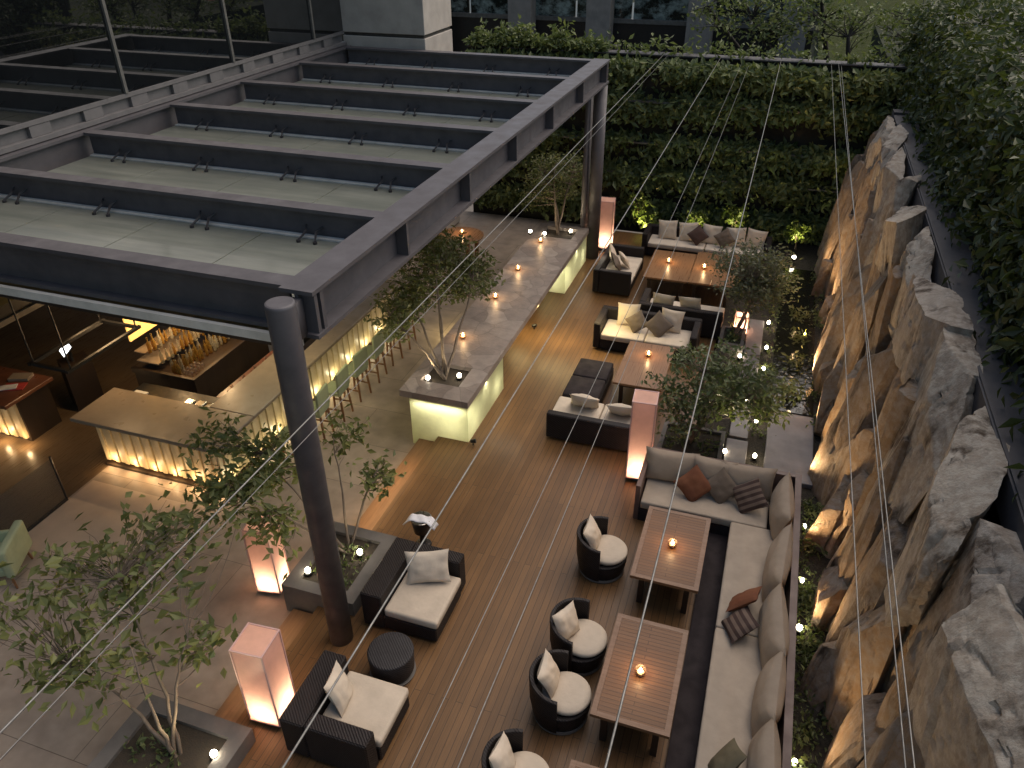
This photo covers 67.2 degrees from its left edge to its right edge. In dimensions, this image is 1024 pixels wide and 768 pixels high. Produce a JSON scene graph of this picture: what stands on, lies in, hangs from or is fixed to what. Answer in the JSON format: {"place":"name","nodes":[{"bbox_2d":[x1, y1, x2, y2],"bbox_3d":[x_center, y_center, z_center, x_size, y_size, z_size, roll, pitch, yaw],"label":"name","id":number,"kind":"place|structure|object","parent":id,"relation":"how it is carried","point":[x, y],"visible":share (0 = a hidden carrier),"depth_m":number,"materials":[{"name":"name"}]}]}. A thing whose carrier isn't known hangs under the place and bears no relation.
{"place":"outdoors","nodes":[
{"label":"outdoors","id":0,"kind":"place"},
{"bbox_2d":[0,305,181,529],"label":"interior floor","id":1,"kind":"structure","parent":0,"point":[31,492],"depth_m":16.27,"materials":[{"name":"wood"}]},
{"bbox_2d":[0,366,61,440],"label":"host counter","id":2,"kind":"object","parent":1,"relation":"on","point":[29,412],"visible":1,"depth_m":15.52,"materials":[{"name":"red wood"}]},
{"bbox_2d":[56,343,103,410],"bbox_3d":[-9.246,-0.222,16.450,0.550,1.450,0.600,-25,40,-34],"label":"stand","id":3,"kind":"object","parent":1,"relation":"on","point":[83,386],"visible":0.86,"depth_m":16.32,"materials":[{"name":"brown wood"}]},
{"bbox_2d":[340,0,459,239],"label":"stone pier","id":4,"kind":"structure","parent":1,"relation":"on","point":[414,24],"depth_m":21.45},
{"bbox_2d":[28,480,184,572],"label":"pale paving","id":5,"kind":"structure","parent":0,"point":[97,503],"depth_m":13.67,"materials":[{"name":"stone"}]},
{"bbox_2d":[0,0,346,154],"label":"glass building","id":6,"kind":"structure","parent":0,"point":[68,66],"depth_m":14.93,"materials":[{"name":"black"}]},
{"bbox_2d":[0,297,43,327],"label":"bar canopy","id":7,"kind":"object","parent":6,"relation":"attached to","point":[21,309],"depth_m":13.77,"materials":[{"name":"brown wood"}]},
{"bbox_2d":[0,211,579,767],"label":"terrace floor","id":8,"kind":"structure","parent":0,"point":[48,739],"depth_m":12.24,"materials":[{"name":"stone"}]},
{"bbox_2d":[0,520,32,588],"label":"lounge chair","id":9,"kind":"object","parent":8,"relation":"on","point":[16,542],"visible":0.97,"depth_m":12.21,"materials":[{"name":"green fabric"}]},
{"bbox_2d":[27,456,67,531],"bbox_3d":[-8.771,2.702,12.259,0.040,1.000,3.970,10,34,16],"label":"glass screen","id":10,"kind":"object","parent":8,"relation":"on","point":[46,515],"visible":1,"depth_m":13.74,"materials":[{"name":"black metal"}]},
{"bbox_2d":[87,694,255,767],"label":"planter","id":11,"kind":"object","parent":8,"relation":"on","point":[133,742],"visible":0.77,"depth_m":9.48,"materials":[{"name":"concrete"}]},
{"bbox_2d":[0,481,257,757],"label":"potted tree","id":12,"kind":"object","parent":11,"relation":"on","point":[75,668],"visible":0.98,"depth_m":9.35,"materials":[{"name":"green plant"}]},
{"bbox_2d":[123,319,268,396],"bbox_3d":[-6.790,-0.977,16.725,1.580,2.400,2.480,10,34,16],"label":"bottle display","id":13,"kind":"object","parent":8,"relation":"on","point":[220,369],"visible":0.53,"depth_m":16.36,"materials":[{"name":"brown wood"}]},
{"bbox_2d":[70,279,399,488],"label":"bar island","id":14,"kind":"structure","parent":8,"relation":"on","point":[141,433],"depth_m":14.72,"materials":[{"name":"stone"}]},
{"bbox_2d":[241,515,289,593],"bbox_3d":[-3.788,2.661,11.933,0.398,1.360,0.398,4,33,8],"label":"floor lantern","id":15,"kind":"object","parent":8,"relation":"on","point":[271,571],"visible":0.68,"depth_m":11.83,"materials":[{"name":"paper"}]},
{"bbox_2d":[313,383,334,443],"bbox_3d":[-3.917,0.572,15.413,0.464,1.162,0.500,7,33,11],"label":"bar stool","id":16,"kind":"object","parent":8,"relation":"on","point":[321,395],"visible":0.58,"depth_m":15.21,"materials":[{"name":"fabric"}]},
{"bbox_2d":[281,521,396,615],"bbox_3d":[-2.662,2.909,12.125,1.210,0.722,1.480,10,34,16],"label":"planter","id":17,"kind":"object","parent":8,"relation":"on","point":[301,591],"visible":0.5,"depth_m":11.85,"materials":[{"name":"stone"}]},
{"bbox_2d":[169,404,407,580],"bbox_3d":[-3.433,1.444,11.876,2.382,2.541,3.546,21,38,30],"label":"potted tree","id":18,"kind":"object","parent":17,"relation":"in","point":[249,488],"visible":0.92,"depth_m":11.22,"materials":[{"name":"green plant"}]},
{"bbox_2d":[325,364,353,421],"bbox_3d":[-3.660,0.164,16.052,0.464,1.162,0.500,8,33,13],"label":"bar stool","id":19,"kind":"object","parent":8,"relation":"on","point":[341,375],"visible":0.83,"depth_m":15.91,"materials":[{"name":"fabric"}]},
{"bbox_2d":[344,346,371,401],"bbox_3d":[-3.402,-0.243,16.690,0.464,1.162,0.500,13,35,20],"label":"bar stool","id":20,"kind":"object","parent":8,"relation":"on","point":[359,357],"visible":0.87,"depth_m":16.52,"materials":[{"name":"fabric"}]},
{"bbox_2d":[361,329,387,382],"bbox_3d":[-3.144,-0.650,17.329,0.464,1.162,0.500,9,34,14],"label":"bar stool","id":21,"kind":"object","parent":8,"relation":"on","point":[377,341],"visible":0.76,"depth_m":17.20,"materials":[{"name":"fabric"}]},
{"bbox_2d":[377,322,402,365],"bbox_3d":[-2.887,-1.057,17.967,0.464,1.162,0.500,14,35,22],"label":"bar stool","id":22,"kind":"object","parent":8,"relation":"on","point":[388,340],"visible":0.47,"depth_m":17.92,"materials":[{"name":"fabric"}]},
{"bbox_2d":[438,227,483,261],"bbox_3d":[-1.520,-4.129,23.162,1.360,0.760,1.360,10,34,16],"label":"round table","id":23,"kind":"object","parent":8,"relation":"on","point":[477,235],"visible":0.53,"depth_m":23.04,"materials":[{"name":"brown wood"}]},
{"bbox_2d":[399,223,588,442],"bbox_3d":[0.013,-1.635,18.759,1.420,1.250,9.420,10,34,16],"label":"long bar","id":24,"kind":"object","parent":8,"relation":"on","point":[451,407],"visible":0.93,"depth_m":16.54,"materials":[{"name":"stone"}]},
{"bbox_2d":[363,225,505,380],"bbox_3d":[-1.462,-1.908,16.177,2.410,2.231,3.890,10,34,16],"label":"potted tree","id":25,"kind":"object","parent":24,"relation":"on","point":[438,256],"visible":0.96,"depth_m":15.66,"materials":[{"name":"green plant"}]},
{"bbox_2d":[515,149,590,234],"bbox_3d":[1.261,-5.697,22.270,2.027,2.052,2.251,10,34,16],"label":"potted tree","id":26,"kind":"object","parent":24,"relation":"on","point":[546,186],"visible":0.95,"depth_m":21.92,"materials":[{"name":"green plant"}]},
{"bbox_2d":[214,438,433,722],"bbox_3d":[-0.809,-0.066,17.511,0.417,0.350,18.500,10,34,16],"label":"deck step","id":27,"kind":"object","parent":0,"point":[232,707],"visible":0.11,"depth_m":13.30,"materials":[{"name":"brown wood"}]},
{"bbox_2d":[236,231,723,767],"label":"deck","id":28,"kind":"structure","parent":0,"point":[486,515],"depth_m":12.34,"materials":[{"name":"brown wood"}]},
{"bbox_2d":[228,622,295,726],"bbox_3d":[-3.103,3.689,9.681,0.438,1.430,0.438,8,33,13],"label":"floor lantern","id":29,"kind":"object","parent":28,"relation":"on","point":[258,656],"visible":0.87,"depth_m":9.45,"materials":[{"name":"paper"}]},
{"bbox_2d":[0,45,609,646],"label":"pergola","id":30,"kind":"object","parent":28,"relation":"on","point":[290,213],"visible":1,"depth_m":12.06,"materials":[{"name":"metal"}]},
{"bbox_2d":[7,298,140,373],"bbox_3d":[-7.867,-1.904,13.486,0.910,2.850,1.800,10,34,16],"label":"hanging rack","id":31,"kind":"object","parent":30,"relation":"hanging from","point":[36,360],"visible":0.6,"depth_m":13.93,"materials":[{"name":"black metal"}]},
{"bbox_2d":[279,650,408,767],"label":"armchair","id":32,"kind":"object","parent":28,"relation":"on","point":[361,733],"visible":0.93,"depth_m":9.44,"materials":[{"name":"wicker"}]},
{"bbox_2d":[324,660,352,717],"bbox_3d":[-2.160,3.807,9.626,0.183,0.520,0.460,-17,21,16],"label":"throw pillow","id":33,"kind":"object","parent":32,"relation":"on","point":[340,695],"visible":0.91,"depth_m":9.53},
{"bbox_2d":[367,632,415,686],"bbox_3d":[-1.635,3.761,10.488,0.630,0.425,0.630,10,34,16],"label":"side table","id":34,"kind":"object","parent":28,"relation":"on","point":[390,656],"visible":0.86,"depth_m":10.32,"materials":[{"name":"wicker"}]},
{"bbox_2d":[360,537,465,641],"bbox_3d":[-1.416,3.014,11.388,1.170,0.640,1.200,10,34,16],"label":"armchair","id":35,"kind":"object","parent":28,"relation":"on","point":[424,610],"visible":0.73,"depth_m":11.12,"materials":[{"name":"wicker"}]},
{"bbox_2d":[404,549,450,583],"bbox_3d":[-1.241,2.690,11.335,0.660,0.500,0.197,-4,2,1],"label":"throw pillow","id":36,"kind":"object","parent":35,"relation":"on","point":[429,566],"visible":0.97,"depth_m":11.28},
{"bbox_2d":[411,511,431,544],"bbox_3d":[-1.460,2.388,12.510,0.340,0.575,0.340,10,34,16],"label":"wine bucket","id":37,"kind":"object","parent":28,"relation":"on","point":[421,530],"visible":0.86,"depth_m":12.37,"materials":[{"name":"silver metal"}]},
{"bbox_2d":[403,513,438,529],"bbox_3d":[-1.470,2.209,12.363,0.554,0.164,0.173,8,33,12],"label":"folded cloth","id":38,"kind":"object","parent":37,"relation":"on","point":[419,518],"visible":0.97,"depth_m":12.32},
{"bbox_2d":[481,728,548,767],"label":"tub chair","id":39,"kind":"object","parent":28,"relation":"on","point":[525,759],"visible":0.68,"depth_m":9.02,"materials":[{"name":"wicker"}]},
{"bbox_2d":[489,731,515,767],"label":"throw pillow","id":40,"kind":"object","parent":39,"relation":"on","point":[501,755],"visible":1,"depth_m":8.74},
{"bbox_2d":[529,649,591,735],"bbox_3d":[0.616,3.955,9.864,0.800,0.740,0.830,7,33,12],"label":"tub chair","id":41,"kind":"object","parent":28,"relation":"on","point":[564,710],"visible":0.88,"depth_m":9.72,"materials":[{"name":"wicker"}]},
{"bbox_2d":[537,648,559,697],"bbox_3d":[0.464,3.683,9.783,0.188,0.460,0.440,-13,31,27],"label":"throw pillow","id":42,"kind":"object","parent":41,"relation":"on","point":[548,672],"visible":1,"depth_m":9.69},
{"bbox_2d":[550,597,606,676],"bbox_3d":[0.913,3.486,10.601,0.800,0.740,0.830,12,34,18],"label":"tub chair","id":43,"kind":"object","parent":28,"relation":"on","point":[585,645],"visible":0.71,"depth_m":10.45,"materials":[{"name":"wicker"}]},
{"bbox_2d":[552,601,579,639],"bbox_3d":[0.742,3.247,10.466,0.440,0.460,0.189,-24,15,-41],"label":"throw pillow","id":44,"kind":"object","parent":43,"relation":"on","point":[566,621],"visible":0.87,"depth_m":10.39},
{"bbox_2d":[562,358,613,402],"bbox_3d":[1.615,0.023,16.307,0.760,0.380,1.550,10,34,16],"label":"ottoman","id":45,"kind":"object","parent":28,"relation":"on","point":[583,376],"visible":0.79,"depth_m":16.19,"materials":[{"name":"fabric"}]},
{"bbox_2d":[546,396,630,451],"bbox_3d":[1.709,0.714,15.050,1.900,0.560,0.950,10,34,16],"label":"wicker sofa","id":46,"kind":"object","parent":28,"relation":"on","point":[562,416],"visible":0.67,"depth_m":14.77,"materials":[{"name":"wicker"}]},
{"bbox_2d":[570,394,599,408],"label":"throw pillow","id":47,"kind":"object","parent":46,"relation":"on","point":[591,402],"visible":0.98,"depth_m":14.95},
{"bbox_2d":[606,403,631,415],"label":"throw pillow","id":48,"kind":"object","parent":46,"relation":"on","point":[620,409],"visible":0.79,"depth_m":14.74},
{"bbox_2d":[576,516,627,583],"bbox_3d":[1.397,2.587,12.010,0.800,0.740,0.830,8,33,13],"label":"tub chair","id":49,"kind":"object","parent":28,"relation":"on","point":[604,562],"visible":0.94,"depth_m":11.84,"materials":[{"name":"wicker"}]},
{"bbox_2d":[583,514,600,548],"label":"throw pillow","id":50,"kind":"object","parent":49,"relation":"on","point":[592,534],"visible":0.95,"depth_m":11.80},
{"bbox_2d":[598,197,615,249],"bbox_3d":[2.789,-4.727,22.796,0.418,1.510,0.418,8,33,13],"label":"floor lantern","id":51,"kind":"object","parent":28,"relation":"on","point":[607,218],"visible":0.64,"depth_m":22.57,"materials":[{"name":"paper"}]},
{"bbox_2d":[592,243,643,295],"bbox_3d":[2.923,-3.153,21.052,1.000,0.640,1.950,10,34,16],"label":"wicker sofa","id":52,"kind":"object","parent":28,"relation":"on","point":[609,277],"visible":0.77,"depth_m":20.49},
{"bbox_2d":[590,613,688,756],"bbox_3d":[1.657,3.920,9.993,0.960,0.650,1.630,10,34,16],"label":"slatted table","id":53,"kind":"object","parent":28,"relation":"on","point":[649,697],"visible":0.98,"depth_m":9.71,"materials":[{"name":"brown wood"}]},
{"bbox_2d":[625,389,658,480],"bbox_3d":[2.298,0.948,13.659,0.418,1.730,0.418,8,33,13],"label":"floor lantern","id":54,"kind":"object","parent":28,"relation":"on","point":[644,408],"visible":0.77,"depth_m":13.35,"materials":[{"name":"paper"}]},
{"bbox_2d":[613,341,674,402],"bbox_3d":[2.802,-0.144,16.380,0.990,0.650,1.800,10,34,16],"label":"lounge table","id":55,"kind":"object","parent":28,"relation":"on","point":[640,363],"visible":0.79,"depth_m":16.12,"materials":[{"name":"brown wood"}]},
{"bbox_2d":[593,305,702,361],"bbox_3d":[3.153,-1.187,17.953,2.350,0.640,1.000,10,34,16],"label":"wicker sofa","id":56,"kind":"object","parent":28,"relation":"on","point":[606,328],"visible":0.69,"depth_m":17.81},
{"bbox_2d":[617,302,640,324],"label":"throw pillow","id":57,"kind":"object","parent":56,"relation":"on","point":[623,308],"visible":0.77,"depth_m":18.00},
{"bbox_2d":[625,310,646,332],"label":"throw pillow","id":58,"kind":"object","parent":56,"relation":"on","point":[635,321],"visible":0.95,"depth_m":17.79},
{"bbox_2d":[644,310,673,337],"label":"throw pillow","id":59,"kind":"object","parent":56,"relation":"on","point":[658,324],"visible":1,"depth_m":17.62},
{"bbox_2d":[662,307,684,333],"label":"throw pillow","id":60,"kind":"object","parent":56,"relation":"on","point":[674,318],"visible":0.79,"depth_m":17.71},
{"bbox_2d":[642,249,696,301],"bbox_3d":[4.228,-2.897,20.701,1.150,0.650,1.880,10,34,16],"label":"lounge table","id":61,"kind":"object","parent":28,"relation":"on","point":[679,268],"visible":0.93,"depth_m":20.34,"materials":[{"name":"brown wood"}]},
{"bbox_2d":[630,506,710,613],"bbox_3d":[2.433,2.727,11.863,0.980,0.650,1.590,10,34,16],"label":"slatted table","id":62,"kind":"object","parent":28,"relation":"on","point":[680,562],"visible":1,"depth_m":11.58,"materials":[{"name":"brown wood"}]},
{"bbox_2d":[638,288,724,338],"bbox_3d":[4.140,-1.748,18.826,2.000,0.640,0.950,10,34,16],"label":"wicker sofa","id":63,"kind":"object","parent":28,"relation":"on","point":[706,314],"visible":0.48,"depth_m":18.34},
{"bbox_2d":[641,223,772,265],"bbox_3d":[5.637,-4.030,22.404,3.600,0.640,0.900,10,34,16],"label":"wicker sofa","id":64,"kind":"object","parent":28,"relation":"on","point":[651,240],"visible":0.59,"depth_m":22.37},
{"bbox_2d":[658,220,677,239],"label":"throw pillow","id":65,"kind":"object","parent":64,"relation":"on","point":[670,231],"visible":0.98,"depth_m":22.56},
{"bbox_2d":[702,223,722,244],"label":"throw pillow","id":66,"kind":"object","parent":64,"relation":"on","point":[710,231],"visible":0.85,"depth_m":22.20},
{"bbox_2d":[745,228,767,249],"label":"throw pillow","id":67,"kind":"object","parent":64,"relation":"on","point":[753,235],"visible":0.84,"depth_m":21.86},
{"bbox_2d":[688,252,739,307],"bbox_3d":[5.352,-2.760,20.473,1.130,0.650,2.060,10,34,16],"label":"lounge table","id":68,"kind":"object","parent":28,"relation":"on","point":[700,276],"visible":0.62,"depth_m":19.95,"materials":[{"name":"brown wood"}]},
{"bbox_2d":[633,446,801,767],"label":"corner sofa","id":69,"kind":"object","parent":28,"relation":"on","point":[741,691],"visible":0.89,"depth_m":10.70,"materials":[{"name":"fabric"}]},
{"bbox_2d":[673,464,710,501],"bbox_3d":[3.046,1.689,12.904,0.500,0.500,0.163,-37,-7,6],"label":"throw pillow","id":70,"kind":"object","parent":69,"relation":"on","point":[693,484],"visible":0.98,"depth_m":12.85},
{"bbox_2d":[708,467,736,503],"bbox_3d":[3.489,1.714,12.842,0.480,0.480,0.164,54,14,12],"label":"throw pillow","id":71,"kind":"object","parent":69,"relation":"on","point":[722,483],"visible":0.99,"depth_m":12.79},
{"bbox_2d":[708,738,747,767],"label":"throw pillow","id":72,"kind":"object","parent":69,"relation":"on","point":[730,754],"visible":1,"depth_m":8.75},
{"bbox_2d":[721,606,759,643],"bbox_3d":[3.109,3.275,10.531,0.460,0.162,0.460,-36,21,8],"label":"throw pillow","id":73,"kind":"object","parent":69,"relation":"on","point":[740,623],"visible":1,"depth_m":10.45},
{"bbox_2d":[726,586,761,611],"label":"throw pillow","id":74,"kind":"object","parent":69,"relation":"on","point":[745,598],"visible":1,"depth_m":10.70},
{"bbox_2d":[733,477,768,513],"bbox_3d":[3.881,1.843,12.607,0.500,0.500,0.163,-25,-21,25],"label":"throw pillow","id":75,"kind":"object","parent":69,"relation":"on","point":[749,496],"visible":1,"depth_m":12.55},
{"bbox_2d":[576,0,819,59],"bbox_3d":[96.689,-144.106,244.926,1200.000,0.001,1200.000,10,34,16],"label":"ground","id":76,"kind":"structure","parent":0,"point":[812,49],"depth_m":60.53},
{"bbox_2d":[342,0,818,58],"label":"office building","id":77,"kind":"structure","parent":76,"relation":"on","point":[641,20],"depth_m":33.34,"materials":[{"name":"black metal"}]},
{"bbox_2d":[471,0,507,13],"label":"window","id":78,"kind":"structure","parent":77,"relation":"in","point":[477,6],"depth_m":35.16,"materials":[{"name":"black glass"}]},
{"bbox_2d":[536,0,575,16],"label":"window","id":79,"kind":"structure","parent":77,"relation":"in","point":[543,7],"depth_m":34.27,"materials":[{"name":"black glass"}]},
{"bbox_2d":[577,0,632,18],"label":"window","id":80,"kind":"structure","parent":77,"relation":"in","point":[622,8],"depth_m":33.50,"materials":[{"name":"black glass"}]},
{"bbox_2d":[633,0,688,20],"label":"window","id":81,"kind":"structure","parent":77,"relation":"in","point":[643,9],"depth_m":32.94,"materials":[{"name":"black glass"}]},
{"bbox_2d":[714,0,753,22],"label":"window","id":82,"kind":"structure","parent":77,"relation":"in","point":[737,10],"depth_m":32.11,"materials":[{"name":"black glass"}]},
{"bbox_2d":[699,241,824,513],"bbox_3d":[6.574,-0.997,18.792,3.020,0.300,12.750,10,34,16],"label":"planting bed","id":83,"kind":"object","parent":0,"point":[807,253],"visible":0.14,"depth_m":18.56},
{"bbox_2d":[657,421,725,458],"bbox_3d":[3.371,1.235,14.586,1.182,0.479,1.300,10,34,16],"label":"planter","id":84,"kind":"object","parent":83,"relation":"on","point":[709,445],"visible":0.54,"depth_m":14.64,"materials":[{"name":"stone"}]},
{"bbox_2d":[641,337,803,443],"bbox_3d":[3.877,0.134,14.302,2.865,2.110,2.212,-2,32,-3],"label":"potted tree","id":85,"kind":"object","parent":84,"relation":"in","point":[739,394],"visible":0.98,"depth_m":13.96,"materials":[{"name":"green plant"}]},
{"bbox_2d":[717,325,745,357],"bbox_3d":[5.200,-1.062,18.211,0.577,0.449,0.902,10,34,16],"label":"planter","id":86,"kind":"object","parent":83,"relation":"on","point":[727,333],"visible":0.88,"depth_m":18.04,"materials":[{"name":"stone"}]},
{"bbox_2d":[703,229,803,336],"bbox_3d":[5.609,-2.296,18.065,2.429,2.201,2.303,10,34,16],"label":"potted tree","id":87,"kind":"object","parent":86,"relation":"in","point":[748,271],"visible":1,"depth_m":17.77,"materials":[{"name":"green plant"}]},
{"bbox_2d":[719,255,833,767],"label":"ground cover","id":88,"kind":"object","parent":83,"relation":"on","point":[802,648],"visible":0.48,"depth_m":11.50,"materials":[{"name":"plant"}]},
{"bbox_2d":[777,219,815,249],"bbox_3d":[8.458,-4.431,22.848,1.132,0.896,0.712,0,32,1],"label":"lit shrub","id":89,"kind":"object","parent":83,"relation":"on","point":[797,233],"visible":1,"depth_m":22.76,"materials":[{"name":"green plant"}]},
{"bbox_2d":[723,319,813,488],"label":"stone path","id":90,"kind":"structure","parent":0,"point":[789,448],"depth_m":15.03,"materials":[{"name":"stone"}]},
{"bbox_2d":[771,268,815,415],"bbox_3d":[6.991,-1.348,18.995,0.900,0.001,7.600,10,34,16],"label":"water channel","id":91,"kind":"object","parent":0,"point":[782,339],"visible":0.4,"depth_m":18.48,"materials":[{"name":"black"}]},
{"bbox_2d":[792,511,832,767],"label":"planting bed","id":92,"kind":"object","parent":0,"point":[818,566],"depth_m":10.42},
{"bbox_2d":[818,0,1023,60],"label":"lawn","id":93,"kind":"structure","parent":0,"point":[888,4],"depth_m":65.82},
{"bbox_2d":[682,0,955,63],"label":"garden tree","id":94,"kind":"object","parent":93,"relation":"on","point":[774,29],"visible":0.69,"depth_m":24.75,"materials":[{"name":"green plant"}]},
{"bbox_2d":[868,25,1023,525],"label":"raised ground","id":95,"kind":"structure","parent":0,"point":[993,514],"depth_m":26.89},
{"bbox_2d":[467,44,912,244],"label":"garden wall","id":96,"kind":"structure","parent":95,"relation":"on","point":[804,135],"depth_m":23.27,"materials":[{"name":"plant"}]},
{"bbox_2d":[0,62,656,733],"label":"overhead cable","id":97,"kind":"object","parent":96,"relation":"attached to","point":[254,474],"visible":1,"depth_m":6.04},
{"bbox_2d":[0,63,660,759],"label":"overhead cable","id":98,"kind":"object","parent":96,"relation":"attached to","point":[262,483],"visible":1,"depth_m":5.90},
{"bbox_2d":[282,58,720,767],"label":"overhead cable","id":99,"kind":"object","parent":96,"relation":"attached to","point":[452,494],"visible":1,"depth_m":5.82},
{"bbox_2d":[411,68,739,767],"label":"overhead cable","id":100,"kind":"object","parent":96,"relation":"attached to","point":[541,493],"visible":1,"depth_m":6.04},
{"bbox_2d":[457,66,748,767],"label":"overhead cable","id":101,"kind":"object","parent":96,"relation":"attached to","point":[573,492],"visible":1,"depth_m":6.10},
{"bbox_2d":[461,14,913,245],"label":"climbing plants","id":102,"kind":"object","parent":96,"relation":"attached to","point":[761,77],"visible":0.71,"depth_m":22.89,"materials":[{"name":"plant"}]},
{"bbox_2d":[624,192,658,227],"bbox_3d":[4.070,-5.453,24.261,1.061,1.157,0.716,10,34,16],"label":"lit shrub","id":103,"kind":"object","parent":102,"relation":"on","point":[645,202],"visible":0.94,"depth_m":24.16,"materials":[{"name":"green plant"}]},
{"bbox_2d":[678,207,714,226],"bbox_3d":[5.632,-4.995,23.723,0.998,0.942,0.832,-7,33,-10],"label":"lit shrub","id":104,"kind":"object","parent":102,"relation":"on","point":[694,217],"visible":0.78,"depth_m":23.62,"materials":[{"name":"green plant"}]},
{"bbox_2d":[715,203,757,227],"bbox_3d":[6.832,-5.010,23.482,1.247,1.210,0.912,18,37,27],"label":"lit shrub","id":105,"kind":"object","parent":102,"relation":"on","point":[730,219],"visible":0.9,"depth_m":23.29,"materials":[{"name":"green plant"}]},
{"bbox_2d":[604,62,780,767],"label":"overhead cable","id":106,"kind":"object","parent":96,"relation":"attached to","point":[624,689],"visible":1,"depth_m":5.83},
{"bbox_2d":[831,64,865,767],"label":"overhead cable","id":107,"kind":"object","parent":96,"relation":"attached to","point":[852,493],"visible":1,"depth_m":5.84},
{"bbox_2d":[841,66,905,767],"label":"overhead cable","id":108,"kind":"object","parent":96,"relation":"attached to","point":[881,505],"visible":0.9,"depth_m":5.74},
{"bbox_2d":[838,64,914,767],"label":"overhead cable","id":109,"kind":"object","parent":96,"relation":"attached to","point":[884,496],"visible":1,"depth_m":5.77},
{"bbox_2d":[799,115,1023,767],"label":"rock wall","id":110,"kind":"structure","parent":95,"relation":"on","point":[958,559],"depth_m":9.33,"materials":[{"name":"stone"}]},
{"bbox_2d":[895,0,1023,502],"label":"hedge","id":111,"kind":"object","parent":95,"relation":"on","point":[962,103],"visible":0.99,"depth_m":12.64,"materials":[{"name":"green plant"}]},
{"bbox_2d":[891,109,1023,549],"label":"walkway","id":112,"kind":"structure","parent":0,"point":[988,385],"depth_m":9.59,"materials":[{"name":"stone"}]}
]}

